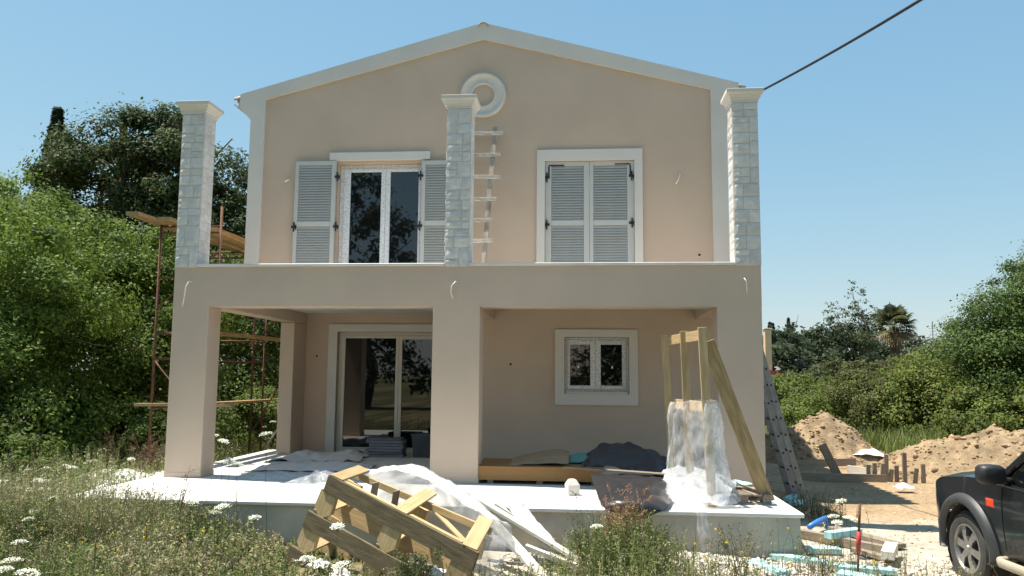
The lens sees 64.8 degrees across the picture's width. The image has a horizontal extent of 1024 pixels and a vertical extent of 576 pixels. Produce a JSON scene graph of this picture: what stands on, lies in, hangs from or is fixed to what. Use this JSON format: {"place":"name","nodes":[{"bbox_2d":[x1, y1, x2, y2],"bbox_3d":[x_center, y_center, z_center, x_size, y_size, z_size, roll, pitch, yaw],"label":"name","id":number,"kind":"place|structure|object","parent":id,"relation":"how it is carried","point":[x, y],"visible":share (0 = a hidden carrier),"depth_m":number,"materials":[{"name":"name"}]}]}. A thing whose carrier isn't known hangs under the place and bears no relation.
{"place":"outdoors","nodes":[
{"label":"outdoors","id":0,"kind":"place"},
{"bbox_2d":[368,453,406,457],"bbox_3d":[-2.327,3.126,15.082,0.653,0.045,0.400,0,-6,2],"label":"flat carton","id":1,"kind":"object","parent":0,"point":[392,456],"visible":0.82,"depth_m":14.89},
{"bbox_2d":[367,451,405,454],"bbox_3d":[-2.346,3.075,15.090,0.660,0.045,0.400,0,-6,2],"label":"flat carton","id":2,"kind":"object","parent":1,"relation":"on","point":[387,453],"visible":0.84,"depth_m":14.89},
{"bbox_2d":[365,448,406,451],"bbox_3d":[-2.357,3.023,15.096,0.692,0.045,0.400,0,-6,8],"label":"flat carton","id":3,"kind":"object","parent":2,"relation":"on","point":[388,450],"visible":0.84,"depth_m":14.90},
{"bbox_2d":[369,445,406,448],"bbox_3d":[-2.320,2.971,15.099,0.635,0.045,0.400,0,-6,3],"label":"flat carton","id":4,"kind":"object","parent":3,"relation":"on","point":[387,447],"visible":0.82,"depth_m":14.90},
{"bbox_2d":[369,442,406,445],"bbox_3d":[-2.324,2.920,15.105,0.635,0.045,0.400,0,-6,2],"label":"flat carton","id":5,"kind":"object","parent":4,"relation":"on","point":[386,444],"visible":0.82,"depth_m":14.91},
{"bbox_2d":[366,439,406,442],"bbox_3d":[-2.347,2.868,15.113,0.686,0.045,0.400,0,-6,5],"label":"flat carton","id":6,"kind":"object","parent":5,"relation":"on","point":[387,441],"visible":0.84,"depth_m":14.93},
{"bbox_2d":[410,433,430,457],"bbox_3d":[-1.648,2.941,15.092,0.430,0.430,0.430,0,-6,5],"label":"plastic bin","id":7,"kind":"object","parent":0,"point":[421,445],"visible":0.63,"depth_m":14.91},
{"bbox_2d":[12,387,956,575],"bbox_3d":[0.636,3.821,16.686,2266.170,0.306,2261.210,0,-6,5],"label":"ground","id":8,"kind":"structure","parent":0,"point":[897,526],"depth_m":11.36,"materials":[{"name":"soil"}]},
{"bbox_2d":[0,414,80,475],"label":"bush","id":9,"kind":"object","parent":8,"relation":"on","point":[22,443],"visible":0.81,"depth_m":13.05,"materials":[{"name":"green plant"}]},
{"bbox_2d":[19,106,68,414],"bbox_3d":[-21.890,-1.361,38.019,2.963,14.923,2.952,-5,-9,43],"label":"cypress tree","id":10,"kind":"object","parent":8,"relation":"on","point":[57,113],"visible":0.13,"depth_m":38.45,"materials":[{"name":"green plant"}]},
{"bbox_2d":[0,164,147,429],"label":"broadleaf tree","id":11,"kind":"object","parent":8,"relation":"on","point":[11,187],"visible":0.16,"depth_m":18.00,"materials":[{"name":"green plant"}]},
{"bbox_2d":[0,184,161,457],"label":"broadleaf tree","id":12,"kind":"object","parent":8,"relation":"on","point":[28,320],"visible":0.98,"depth_m":15.18,"materials":[{"name":"green plant"}]},
{"bbox_2d":[22,384,166,453],"bbox_3d":[-8.578,2.935,17.109,3.440,2.118,2.462,0,-6,5],"label":"bush","id":13,"kind":"object","parent":8,"relation":"on","point":[48,428],"visible":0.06,"depth_m":16.87,"materials":[{"name":"green plant"}]},
{"bbox_2d":[47,395,167,468],"bbox_3d":[-7.341,2.930,15.745,3.014,1.801,1.954,0,-6,5],"label":"bush","id":14,"kind":"object","parent":8,"relation":"on","point":[138,426],"visible":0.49,"depth_m":15.37,"materials":[{"name":"green plant"}]},
{"bbox_2d":[91,428,124,467],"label":"dry weed","id":15,"kind":"object","parent":8,"relation":"on","point":[109,447],"visible":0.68,"depth_m":14.35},
{"bbox_2d":[0,92,248,385],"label":"oak tree","id":16,"kind":"object","parent":8,"relation":"on","point":[146,162],"visible":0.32,"depth_m":27.59,"materials":[{"name":"green plant"}]},
{"bbox_2d":[98,470,163,485],"bbox_3d":[-5.837,3.095,12.955,1.802,0.317,1.361,0,-6,5],"label":"white sheet","id":17,"kind":"object","parent":8,"relation":"on","point":[156,473],"visible":0.12,"depth_m":12.83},
{"bbox_2d":[10,219,252,454],"bbox_3d":[-8.213,1.212,17.938,4.929,5.761,4.972,0,-6,5],"label":"broadleaf tree","id":18,"kind":"object","parent":8,"relation":"on","point":[128,366],"visible":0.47,"depth_m":17.34,"materials":[{"name":"green plant"}]},
{"bbox_2d":[127,430,165,472],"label":"dry weed","id":19,"kind":"object","parent":8,"relation":"on","point":[148,454],"visible":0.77,"depth_m":13.44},
{"bbox_2d":[124,467,200,527],"bbox_3d":[-3.892,2.546,9.144,0.524,0.995,0.828,-5,-8,42],"label":"dry weed","id":20,"kind":"object","parent":8,"relation":"on","point":[182,503],"visible":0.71,"depth_m":9.15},
{"bbox_2d":[0,431,359,575],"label":"meadow weeds","id":21,"kind":"object","parent":8,"relation":"on","point":[64,521],"visible":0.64,"depth_m":8.83,"materials":[{"name":"plant"}]},
{"bbox_2d":[97,245,280,440],"bbox_3d":[-7.620,1.551,22.902,7.741,6.139,5.716,0,-6,5],"label":"broadleaf tree","id":22,"kind":"object","parent":8,"relation":"on","point":[230,390],"visible":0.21,"depth_m":22.23,"materials":[{"name":"green plant"}]},
{"bbox_2d":[128,170,250,428],"bbox_3d":[-9.976,0.453,28.778,8.616,9.598,5.678,0,-6,5],"label":"oak tree","id":23,"kind":"object","parent":8,"relation":"on","point":[175,198],"visible":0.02,"depth_m":28.57,"materials":[{"name":"green plant"}]},
{"bbox_2d":[134,318,280,418],"bbox_3d":[-9.948,2.664,33.521,14.831,6.186,6.656,0,-6,5],"label":"oak tree","id":24,"kind":"object","parent":8,"relation":"on","point":[247,358],"visible":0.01,"depth_m":32.96,"materials":[{"name":"green plant"}]},
{"bbox_2d":[147,206,278,465],"bbox_3d":[-5.616,1.182,15.682,2.182,4.914,3.412,0,-6,5],"label":"scaffold","id":25,"kind":"object","parent":8,"relation":"on","point":[219,258],"visible":0.35,"depth_m":14.30,"materials":[{"name":"metal"}]},
{"bbox_2d":[134,403,234,406],"bbox_3d":[-5.651,2.021,13.925,1.701,0.055,0.200,0,-6,3],"label":"scaffold plank","id":26,"kind":"object","parent":25,"relation":"on","point":[166,404],"visible":0.56,"depth_m":13.85,"materials":[{"name":"brown wood"}]},
{"bbox_2d":[126,211,244,254],"bbox_3d":[-6.084,-0.991,15.803,0.236,0.065,4.850,0,-6,6],"label":"scaffold plank","id":27,"kind":"object","parent":25,"relation":"on","point":[144,217],"visible":0.52,"depth_m":14.18,"materials":[{"name":"brown wood"}]},
{"bbox_2d":[158,217,244,249],"bbox_3d":[-5.727,-0.947,16.220,0.221,0.074,4.751,0,-6,6],"label":"scaffold plank","id":28,"kind":"object","parent":25,"relation":"on","point":[170,221],"visible":0.3,"depth_m":14.28,"materials":[{"name":"brown wood"}]},
{"bbox_2d":[211,229,244,247],"bbox_3d":[-5.270,-0.841,16.091,0.206,0.057,3.911,0,-5,1],"label":"scaffold plank","id":29,"kind":"object","parent":25,"relation":"on","point":[232,239],"visible":0.39,"depth_m":15.08,"materials":[{"name":"brown wood"}]},
{"bbox_2d":[217,399,275,403],"bbox_3d":[-5.461,2.231,15.769,0.206,0.046,3.120,-1,-6,12],"label":"scaffold plank","id":30,"kind":"object","parent":25,"relation":"on","point":[242,401],"visible":0.63,"depth_m":16.11,"materials":[{"name":"brown wood"}]},
{"bbox_2d":[220,332,279,341],"bbox_3d":[-5.328,0.947,15.899,0.231,0.076,3.513,-1,-6,10],"label":"scaffold plank","id":31,"kind":"object","parent":25,"relation":"on","point":[240,335],"visible":0.63,"depth_m":16.03,"materials":[{"name":"brown wood"}]},
{"bbox_2d":[215,382,277,448],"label":"bush","id":32,"kind":"object","parent":8,"relation":"on","point":[271,410],"visible":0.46,"depth_m":19.78,"materials":[{"name":"green plant"}]},
{"bbox_2d":[286,465,492,575],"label":"slatted crate","id":33,"kind":"object","parent":8,"relation":"on","point":[405,527],"visible":0.97,"depth_m":8.34,"materials":[{"name":"brown wood"}]},
{"bbox_2d":[365,464,514,551],"bbox_3d":[-0.881,2.346,8.821,2.223,0.783,0.518,-3,-7,29],"label":"plastic film","id":34,"kind":"object","parent":33,"relation":"hanging from","point":[413,479],"visible":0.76,"depth_m":8.87,"materials":[{"name":"white"}]},
{"bbox_2d":[390,547,444,575],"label":"dry weed","id":35,"kind":"object","parent":8,"relation":"on","point":[408,568],"visible":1,"depth_m":7.59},
{"bbox_2d":[68,22,803,558],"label":"house","id":36,"kind":"structure","parent":8,"relation":"on","point":[624,236],"depth_m":13.99,"materials":[{"name":"paint"}]},
{"bbox_2d":[229,471,335,480],"bbox_3d":[-3.283,2.751,11.935,1.671,0.078,0.940,0,-6,5],"label":"white sheet","id":37,"kind":"object","parent":36,"relation":"on","point":[280,475],"visible":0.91,"depth_m":11.71,"materials":[{"name":"white"}]},
{"bbox_2d":[243,461,376,470],"bbox_3d":[-3.227,2.870,13.101,1.968,0.095,1.273,0,-6,5],"label":"white sheet","id":38,"kind":"object","parent":36,"relation":"on","point":[314,466],"visible":0.97,"depth_m":12.84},
{"bbox_2d":[265,449,368,461],"bbox_3d":[-3.403,2.988,14.495,1.602,0.169,1.378,0,-6,5],"label":"white sheet","id":39,"kind":"object","parent":36,"relation":"on","point":[354,455],"visible":0.98,"depth_m":14.26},
{"bbox_2d":[338,164,421,262],"bbox_3d":[-2.359,-1.040,14.606,1.570,2.422,0.092,0,-6,5],"label":"balcony door","id":40,"kind":"structure","parent":36,"relation":"in","point":[380,205],"depth_m":14.62,"materials":[{"name":"white glass"}]},
{"bbox_2d":[336,332,431,451],"bbox_3d":[-2.304,2.066,16.065,2.376,2.364,0.092,0,-6,5],"label":"sliding door","id":41,"kind":"structure","parent":36,"relation":"in","point":[385,378],"depth_m":16.08,"materials":[{"name":"glass"}]},
{"bbox_2d":[473,127,502,262],"bbox_3d":[-0.582,-1.400,13.921,0.787,3.031,0.692,0,-6,5],"label":"wooden ladder","id":42,"kind":"object","parent":36,"relation":"on","point":[489,198],"visible":0.54,"depth_m":13.98,"materials":[{"name":"white wood"}]},
{"bbox_2d":[478,458,603,484],"bbox_3d":[0.429,2.700,11.874,1.820,0.243,1.130,0,-6,5],"label":"osb crate","id":43,"kind":"object","parent":36,"relation":"on","point":[490,470],"visible":0.77,"depth_m":11.37,"materials":[{"name":"brown"}]},
{"bbox_2d":[509,449,569,464],"bbox_3d":[0.418,2.500,11.923,0.850,0.173,0.801,0,-6,5],"label":"cardboard sheet","id":44,"kind":"object","parent":43,"relation":"on","point":[554,456],"visible":1,"depth_m":11.84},
{"bbox_2d":[569,452,587,461],"bbox_3d":[1.000,2.514,11.970,0.401,0.127,0.402,0,-6,5],"label":"teal sheet","id":45,"kind":"object","parent":43,"relation":"on","point":[579,457],"visible":0.64,"depth_m":11.99,"materials":[{"name":"teal plastic"}]},
{"bbox_2d":[563,466,664,474],"bbox_3d":[1.522,2.479,10.910,1.703,0.018,0.140,-1,-6,22],"label":"thin board","id":46,"kind":"object","parent":43,"relation":"on","point":[615,470],"visible":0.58,"depth_m":10.92,"materials":[{"name":"brown wood"}]},
{"bbox_2d":[581,442,667,471],"bbox_3d":[1.659,2.527,11.873,1.271,0.516,0.979,0,-6,5],"label":"dark tarpaulin","id":47,"kind":"object","parent":43,"relation":"on","point":[628,456],"visible":0.86,"depth_m":11.62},
{"bbox_2d":[565,338,628,393],"bbox_3d":[1.462,1.341,13.926,1.102,0.968,0.190,0,-6,5],"label":"window","id":48,"kind":"structure","parent":36,"relation":"in","point":[612,354],"depth_m":13.95,"materials":[{"name":"white glass"}]},
{"bbox_2d":[591,474,671,520],"bbox_3d":[1.499,2.569,10.000,1.021,0.348,1.796,0,-6,5],"label":"black polythene","id":49,"kind":"object","parent":36,"relation":"on","point":[657,485],"visible":0.78,"depth_m":9.73,"materials":[{"name":"plastic"}]},
{"bbox_2d":[661,327,716,506],"bbox_3d":[2.279,1.620,10.494,0.185,2.128,1.790,1,-6,-5],"label":"stud frame","id":50,"kind":"object","parent":36,"relation":"on","point":[687,404],"visible":0.81,"depth_m":10.44,"materials":[{"name":"brown wood"}]},
{"bbox_2d":[666,401,716,484],"bbox_3d":[2.178,2.038,10.241,0.496,1.230,1.684,2,-7,-17],"label":"plastic film","id":51,"kind":"object","parent":50,"relation":"hanging from","point":[700,440],"visible":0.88,"depth_m":10.01,"materials":[{"name":"white"}]},
{"bbox_2d":[661,465,736,506],"bbox_3d":[2.285,2.495,10.326,1.183,0.372,2.052,0,-6,5],"label":"plastic film","id":52,"kind":"object","parent":36,"relation":"on","point":[690,490],"visible":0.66,"depth_m":9.77,"materials":[{"name":"white"}]},
{"bbox_2d":[707,339,774,501],"bbox_3d":[2.766,1.631,9.900,0.170,2.069,0.046,-19,-5,-3],"label":"leaning plank","id":53,"kind":"object","parent":36,"relation":"on","point":[739,426],"visible":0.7,"depth_m":9.88,"materials":[{"name":"brown wood"}]},
{"bbox_2d":[728,484,772,504],"bbox_3d":[2.782,2.595,10.169,0.670,0.120,0.970,1,-6,-3],"label":"wooden pallet","id":54,"kind":"object","parent":36,"relation":"on","point":[744,496],"visible":0.41,"depth_m":9.72,"materials":[{"name":"brown wood"}]},
{"bbox_2d":[764,0,922,89],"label":"power cable","id":55,"kind":"object","parent":36,"relation":"attached to","point":[856,38],"visible":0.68,"depth_m":9.94,"materials":[{"name":"black plastic"}]},
{"bbox_2d":[26,510,874,574],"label":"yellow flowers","id":56,"kind":"object","parent":8,"relation":"on","point":[694,544],"visible":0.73,"depth_m":8.07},
{"bbox_2d":[598,482,654,552],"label":"dry weed","id":57,"kind":"object","parent":8,"relation":"on","point":[623,513],"visible":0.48,"depth_m":8.51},
{"bbox_2d":[289,485,1016,575],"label":"front weeds","id":58,"kind":"object","parent":8,"relation":"on","point":[615,560],"visible":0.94,"depth_m":8.17,"materials":[{"name":"plant"}]},
{"bbox_2d":[627,513,680,573],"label":"dry weed","id":59,"kind":"object","parent":8,"relation":"on","point":[664,531],"visible":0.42,"depth_m":8.41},
{"bbox_2d":[705,523,757,575],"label":"dry weed","id":60,"kind":"object","parent":8,"relation":"on","point":[726,545],"visible":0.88,"depth_m":8.24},
{"bbox_2d":[749,558,790,575],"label":"foam strip","id":61,"kind":"object","parent":8,"relation":"on","point":[783,570],"visible":0.53,"depth_m":8.44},
{"bbox_2d":[762,328,780,374],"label":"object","id":62,"kind":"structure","parent":8,"relation":"on","point":[767,344],"depth_m":57.98,"materials":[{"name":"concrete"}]},
{"bbox_2d":[763,349,805,497],"bbox_3d":[4.263,1.545,13.759,1.242,3.938,0.524,0,-6,5],"label":"extension ladder","id":63,"kind":"object","parent":8,"relation":"on","point":[783,449],"visible":0.45,"depth_m":13.46,"materials":[{"name":"metal"}]},
{"bbox_2d":[772,341,827,378],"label":"tree","id":64,"kind":"object","parent":8,"relation":"on","point":[782,355],"visible":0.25,"depth_m":63.48,"materials":[{"name":"green plant"}]},
{"bbox_2d":[762,324,838,372],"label":"tree","id":65,"kind":"object","parent":8,"relation":"on","point":[793,339],"visible":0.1,"depth_m":71.25,"materials":[{"name":"green plant"}]},
{"bbox_2d":[770,553,830,567],"bbox_3d":[3.176,2.984,8.850,0.655,0.060,0.160,-5,-8,39],"label":"foam strip","id":66,"kind":"object","parent":8,"relation":"on","point":[790,557],"visible":0.34,"depth_m":8.88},
{"bbox_2d":[763,315,844,352],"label":"tree","id":67,"kind":"object","parent":8,"relation":"on","point":[791,326],"visible":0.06,"depth_m":78.33,"materials":[{"name":"green plant"}]},
{"bbox_2d":[765,370,856,426],"bbox_3d":[9.057,3.878,26.141,5.010,2.427,3.845,0,-6,5],"label":"bush","id":68,"kind":"object","parent":8,"relation":"on","point":[799,384],"visible":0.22,"depth_m":25.71,"materials":[{"name":"green plant"}]},
{"bbox_2d":[777,322,856,370],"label":"tree","id":69,"kind":"object","parent":8,"relation":"on","point":[821,328],"visible":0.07,"depth_m":74.84,"materials":[{"name":"green plant"}]},
{"bbox_2d":[807,516,828,529],"bbox_3d":[3.949,3.046,10.375,0.077,0.166,0.647,-5,-8,40],"label":"blue pipe","id":70,"kind":"object","parent":8,"relation":"on","point":[815,523],"visible":0.95,"depth_m":10.32,"materials":[{"name":"blue plastic"}]},
{"bbox_2d":[803,545,840,554],"bbox_3d":[3.570,3.009,9.267,0.387,0.060,0.160,0,-6,5],"label":"foam strip","id":71,"kind":"object","parent":8,"relation":"on","point":[818,550],"visible":0.4,"depth_m":9.20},
{"bbox_2d":[797,537,851,575],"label":"dry weed","id":72,"kind":"object","parent":8,"relation":"on","point":[823,565],"visible":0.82,"depth_m":8.00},
{"bbox_2d":[796,458,855,467],"bbox_3d":[6.796,3.787,17.461,1.440,0.164,0.035,1,-6,-11],"label":"formwork board","id":73,"kind":"object","parent":8,"relation":"on","point":[823,463],"visible":0.76,"depth_m":17.43,"materials":[{"name":"brown wood"}]},
{"bbox_2d":[771,356,881,388],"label":"bush","id":74,"kind":"object","parent":8,"relation":"on","point":[817,373],"visible":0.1,"depth_m":30.05,"materials":[{"name":"green plant"}]},
{"bbox_2d":[765,410,888,464],"bbox_3d":[7.503,3.671,19.635,4.408,1.416,4.250,0,-6,5],"label":"soil heap","id":75,"kind":"object","parent":8,"relation":"on","point":[809,435],"visible":0.5,"depth_m":18.81,"materials":[{"name":"soil"}]},
{"bbox_2d":[853,448,883,456],"bbox_3d":[8.226,3.789,18.546,0.898,0.205,0.448,0,-6,5],"label":"white sack","id":76,"kind":"object","parent":75,"relation":"on","point":[873,451],"visible":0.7,"depth_m":18.41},
{"bbox_2d":[818,443,840,472],"bbox_3d":[6.386,3.501,16.118,0.160,0.807,0.040,-25,-8,2],"label":"stake","id":77,"kind":"object","parent":8,"relation":"on","point":[828,458],"visible":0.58,"depth_m":16.11,"materials":[{"name":"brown wood"}]},
{"bbox_2d":[794,318,890,370],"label":"tree","id":78,"kind":"object","parent":8,"relation":"on","point":[830,340],"visible":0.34,"depth_m":68.57,"materials":[{"name":"green plant"}]},
{"bbox_2d":[801,529,883,552],"bbox_3d":[3.925,3.015,9.589,0.100,0.100,1.039,6,-6,-42],"label":"timber","id":79,"kind":"object","parent":8,"relation":"on","point":[817,536],"visible":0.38,"depth_m":9.55,"materials":[{"name":"brown wood"}]},
{"bbox_2d":[824,527,862,539],"bbox_3d":[3.970,2.939,9.661,0.495,0.080,0.120,1,-6,-24],"label":"foam strip","id":80,"kind":"object","parent":79,"relation":"on","point":[839,533],"visible":0.84,"depth_m":9.60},
{"bbox_2d":[800,473,886,482],"bbox_3d":[6.295,3.611,15.354,1.542,0.152,0.035,-1,-7,13],"label":"formwork board","id":81,"kind":"object","parent":8,"relation":"on","point":[838,477],"visible":0.91,"depth_m":15.34,"materials":[{"name":"brown wood"}]},
{"bbox_2d":[780,378,924,439],"bbox_3d":[10.009,3.719,23.933,4.881,2.215,3.711,0,-6,5],"label":"bush","id":82,"kind":"object","parent":8,"relation":"on","point":[788,409],"visible":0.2,"depth_m":23.64,"materials":[{"name":"green plant"}]},
{"bbox_2d":[822,280,884,366],"bbox_3d":[14.556,2.774,34.143,2.664,6.349,2.282,0,-6,5],"label":"slender tree","id":83,"kind":"object","parent":8,"relation":"on","point":[859,328],"visible":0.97,"depth_m":34.25,"materials":[{"name":"green plant"}]},
{"bbox_2d":[856,504,860,571],"bbox_3d":[3.583,2.608,8.334,0.076,0.738,0.048,0,-6,5],"label":"marker stake","id":84,"kind":"object","parent":8,"relation":"on","point":[858,538],"visible":0.9,"depth_m":8.32,"materials":[{"name":"metal"}]},
{"bbox_2d":[766,463,951,572],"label":"yard stones","id":85,"kind":"object","parent":8,"relation":"on","point":[929,531],"visible":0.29,"depth_m":12.47,"materials":[{"name":"stone"}]},
{"bbox_2d":[847,465,871,473],"bbox_3d":[6.897,3.620,16.006,0.037,0.142,0.581,3,-7,-25],"label":"formwork board","id":86,"kind":"object","parent":8,"relation":"on","point":[856,470],"visible":0.69,"depth_m":16.05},
{"bbox_2d":[824,357,907,411],"bbox_3d":[13.796,3.973,29.302,6.579,2.893,3.653,0,-6,5],"label":"bush","id":87,"kind":"object","parent":8,"relation":"on","point":[880,364],"visible":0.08,"depth_m":29.02,"materials":[{"name":"green plant"}]},
{"bbox_2d":[827,526,905,548],"bbox_3d":[4.325,3.047,9.882,0.160,0.050,1.064,3,-6,-23],"label":"timber","id":88,"kind":"object","parent":8,"relation":"on","point":[876,539],"visible":0.58,"depth_m":9.71,"materials":[{"name":"brown wood"}]},
{"bbox_2d":[813,335,925,366],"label":"tree","id":89,"kind":"object","parent":8,"relation":"on","point":[849,354],"visible":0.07,"depth_m":68.65,"materials":[{"name":"green plant"}]},
{"bbox_2d":[851,547,890,561],"bbox_3d":[4.029,2.992,9.069,0.100,0.050,0.443,4,-4,-29],"label":"timber","id":90,"kind":"object","parent":8,"relation":"on","point":[869,552],"visible":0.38,"depth_m":9.04,"materials":[{"name":"brown wood"}]},
{"bbox_2d":[881,542,897,560],"bbox_3d":[4.167,2.900,8.899,0.130,0.090,0.501,-3,-6,30],"label":"concrete block","id":91,"kind":"object","parent":90,"relation":"on","point":[889,554],"visible":0.94,"depth_m":8.77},
{"bbox_2d":[866,302,919,363],"bbox_3d":[17.114,3.424,35.973,2.220,5.660,2.309,3,-7,-24],"label":"palm tree","id":92,"kind":"object","parent":8,"relation":"on","point":[893,335],"visible":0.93,"depth_m":35.83,"materials":[{"name":"green plant"}]},
{"bbox_2d":[819,357,968,437],"bbox_3d":[10.957,3.340,22.952,4.727,2.785,3.627,0,-6,5],"label":"bush","id":93,"kind":"object","parent":8,"relation":"on","point":[851,374],"visible":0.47,"depth_m":22.46,"materials":[{"name":"green plant"}]},
{"bbox_2d":[861,333,946,363],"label":"tree","id":94,"kind":"object","parent":8,"relation":"on","point":[885,350],"visible":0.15,"depth_m":66.53,"materials":[{"name":"green plant"}]},
{"bbox_2d":[902,453,907,482],"bbox_3d":[7.367,3.427,15.128,0.075,0.660,0.040,0,-6,5],"label":"stake","id":95,"kind":"object","parent":8,"relation":"on","point":[904,466],"visible":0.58,"depth_m":15.12,"materials":[{"name":"brown wood"}]},
{"bbox_2d":[872,335,991,421],"bbox_3d":[13.888,3.454,25.617,4.974,3.958,3.557,0,-6,5],"label":"bush","id":96,"kind":"object","parent":8,"relation":"on","point":[932,351],"visible":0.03,"depth_m":25.81,"materials":[{"name":"green plant"}]},
{"bbox_2d":[855,346,1023,439],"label":"bush","id":97,"kind":"object","parent":8,"relation":"on","point":[932,376],"visible":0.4,"depth_m":21.58,"materials":[{"name":"green plant"}]},
{"bbox_2d":[877,423,1023,483],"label":"soil heap","id":98,"kind":"object","parent":8,"relation":"on","point":[954,454],"visible":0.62,"depth_m":15.57,"materials":[{"name":"soil"}]},
{"bbox_2d":[913,241,1023,412],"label":"broadleaf tree","id":99,"kind":"object","parent":8,"relation":"on","point":[990,338],"visible":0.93,"depth_m":20.69,"materials":[{"name":"green plant"}]},
{"bbox_2d":[928,374,1023,437],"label":"bush","id":100,"kind":"object","parent":8,"relation":"on","point":[980,412],"visible":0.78,"depth_m":19.45,"materials":[{"name":"green plant"}]},
{"bbox_2d":[932,239,1023,358],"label":"broadleaf tree","id":101,"kind":"object","parent":8,"relation":"on","point":[986,283],"visible":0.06,"depth_m":24.55,"materials":[{"name":"green plant"}]},
{"bbox_2d":[936,452,1023,575],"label":"pickup truck","id":102,"kind":"object","parent":8,"relation":"on","point":[982,521],"visible":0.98,"depth_m":7.88,"materials":[{"name":"black paint"}]},
{"bbox_2d":[14,420,972,550],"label":"tall grass","id":103,"kind":"structure","parent":0,"point":[893,442],"depth_m":20.36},
{"bbox_2d":[0,0,1023,375],"label":"sky","id":104,"kind":"structure","parent":0,"point":[891,164],"materials":[{"name":"blue"}]},
{"bbox_2d":[565,479,579,495],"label":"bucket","id":105,"kind":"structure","parent":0,"point":[573,485],"depth_m":10.32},
{"bbox_2d":[478,550,959,575],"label":"gravel","id":106,"kind":"structure","parent":0,"point":[794,571],"depth_m":8.59,"materials":[{"name":"gravel"}]},
{"bbox_2d":[512,535,545,575],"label":"pale board","id":107,"kind":"object","parent":106,"relation":"on","point":[526,557],"visible":0.33,"depth_m":8.31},
{"bbox_2d":[525,544,605,575],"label":"pale board","id":108,"kind":"object","parent":106,"relation":"on","point":[531,549],"visible":0.48,"depth_m":8.49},
{"bbox_2d":[469,492,587,566],"bbox_3d":[0.197,2.630,8.746,1.636,0.034,0.131,26,3,22],"label":"pale board","id":109,"kind":"object","parent":108,"relation":"on","point":[520,524],"visible":0.65,"depth_m":8.75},
{"bbox_2d":[500,493,562,554],"bbox_3d":[0.283,2.600,8.851,0.948,0.636,0.245,-4,-8,36],"label":"white sheet","id":110,"kind":"object","parent":109,"relation":"on","point":[519,510],"visible":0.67,"depth_m":8.95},
{"bbox_2d":[563,490,609,573],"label":"dry weed","id":111,"kind":"object","parent":106,"relation":"on","point":[578,536],"visible":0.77,"depth_m":8.45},
{"bbox_2d":[827,563,896,575],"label":"foam strip","id":112,"kind":"object","parent":106,"relation":"on","point":[889,570],"visible":0.6,"depth_m":8.39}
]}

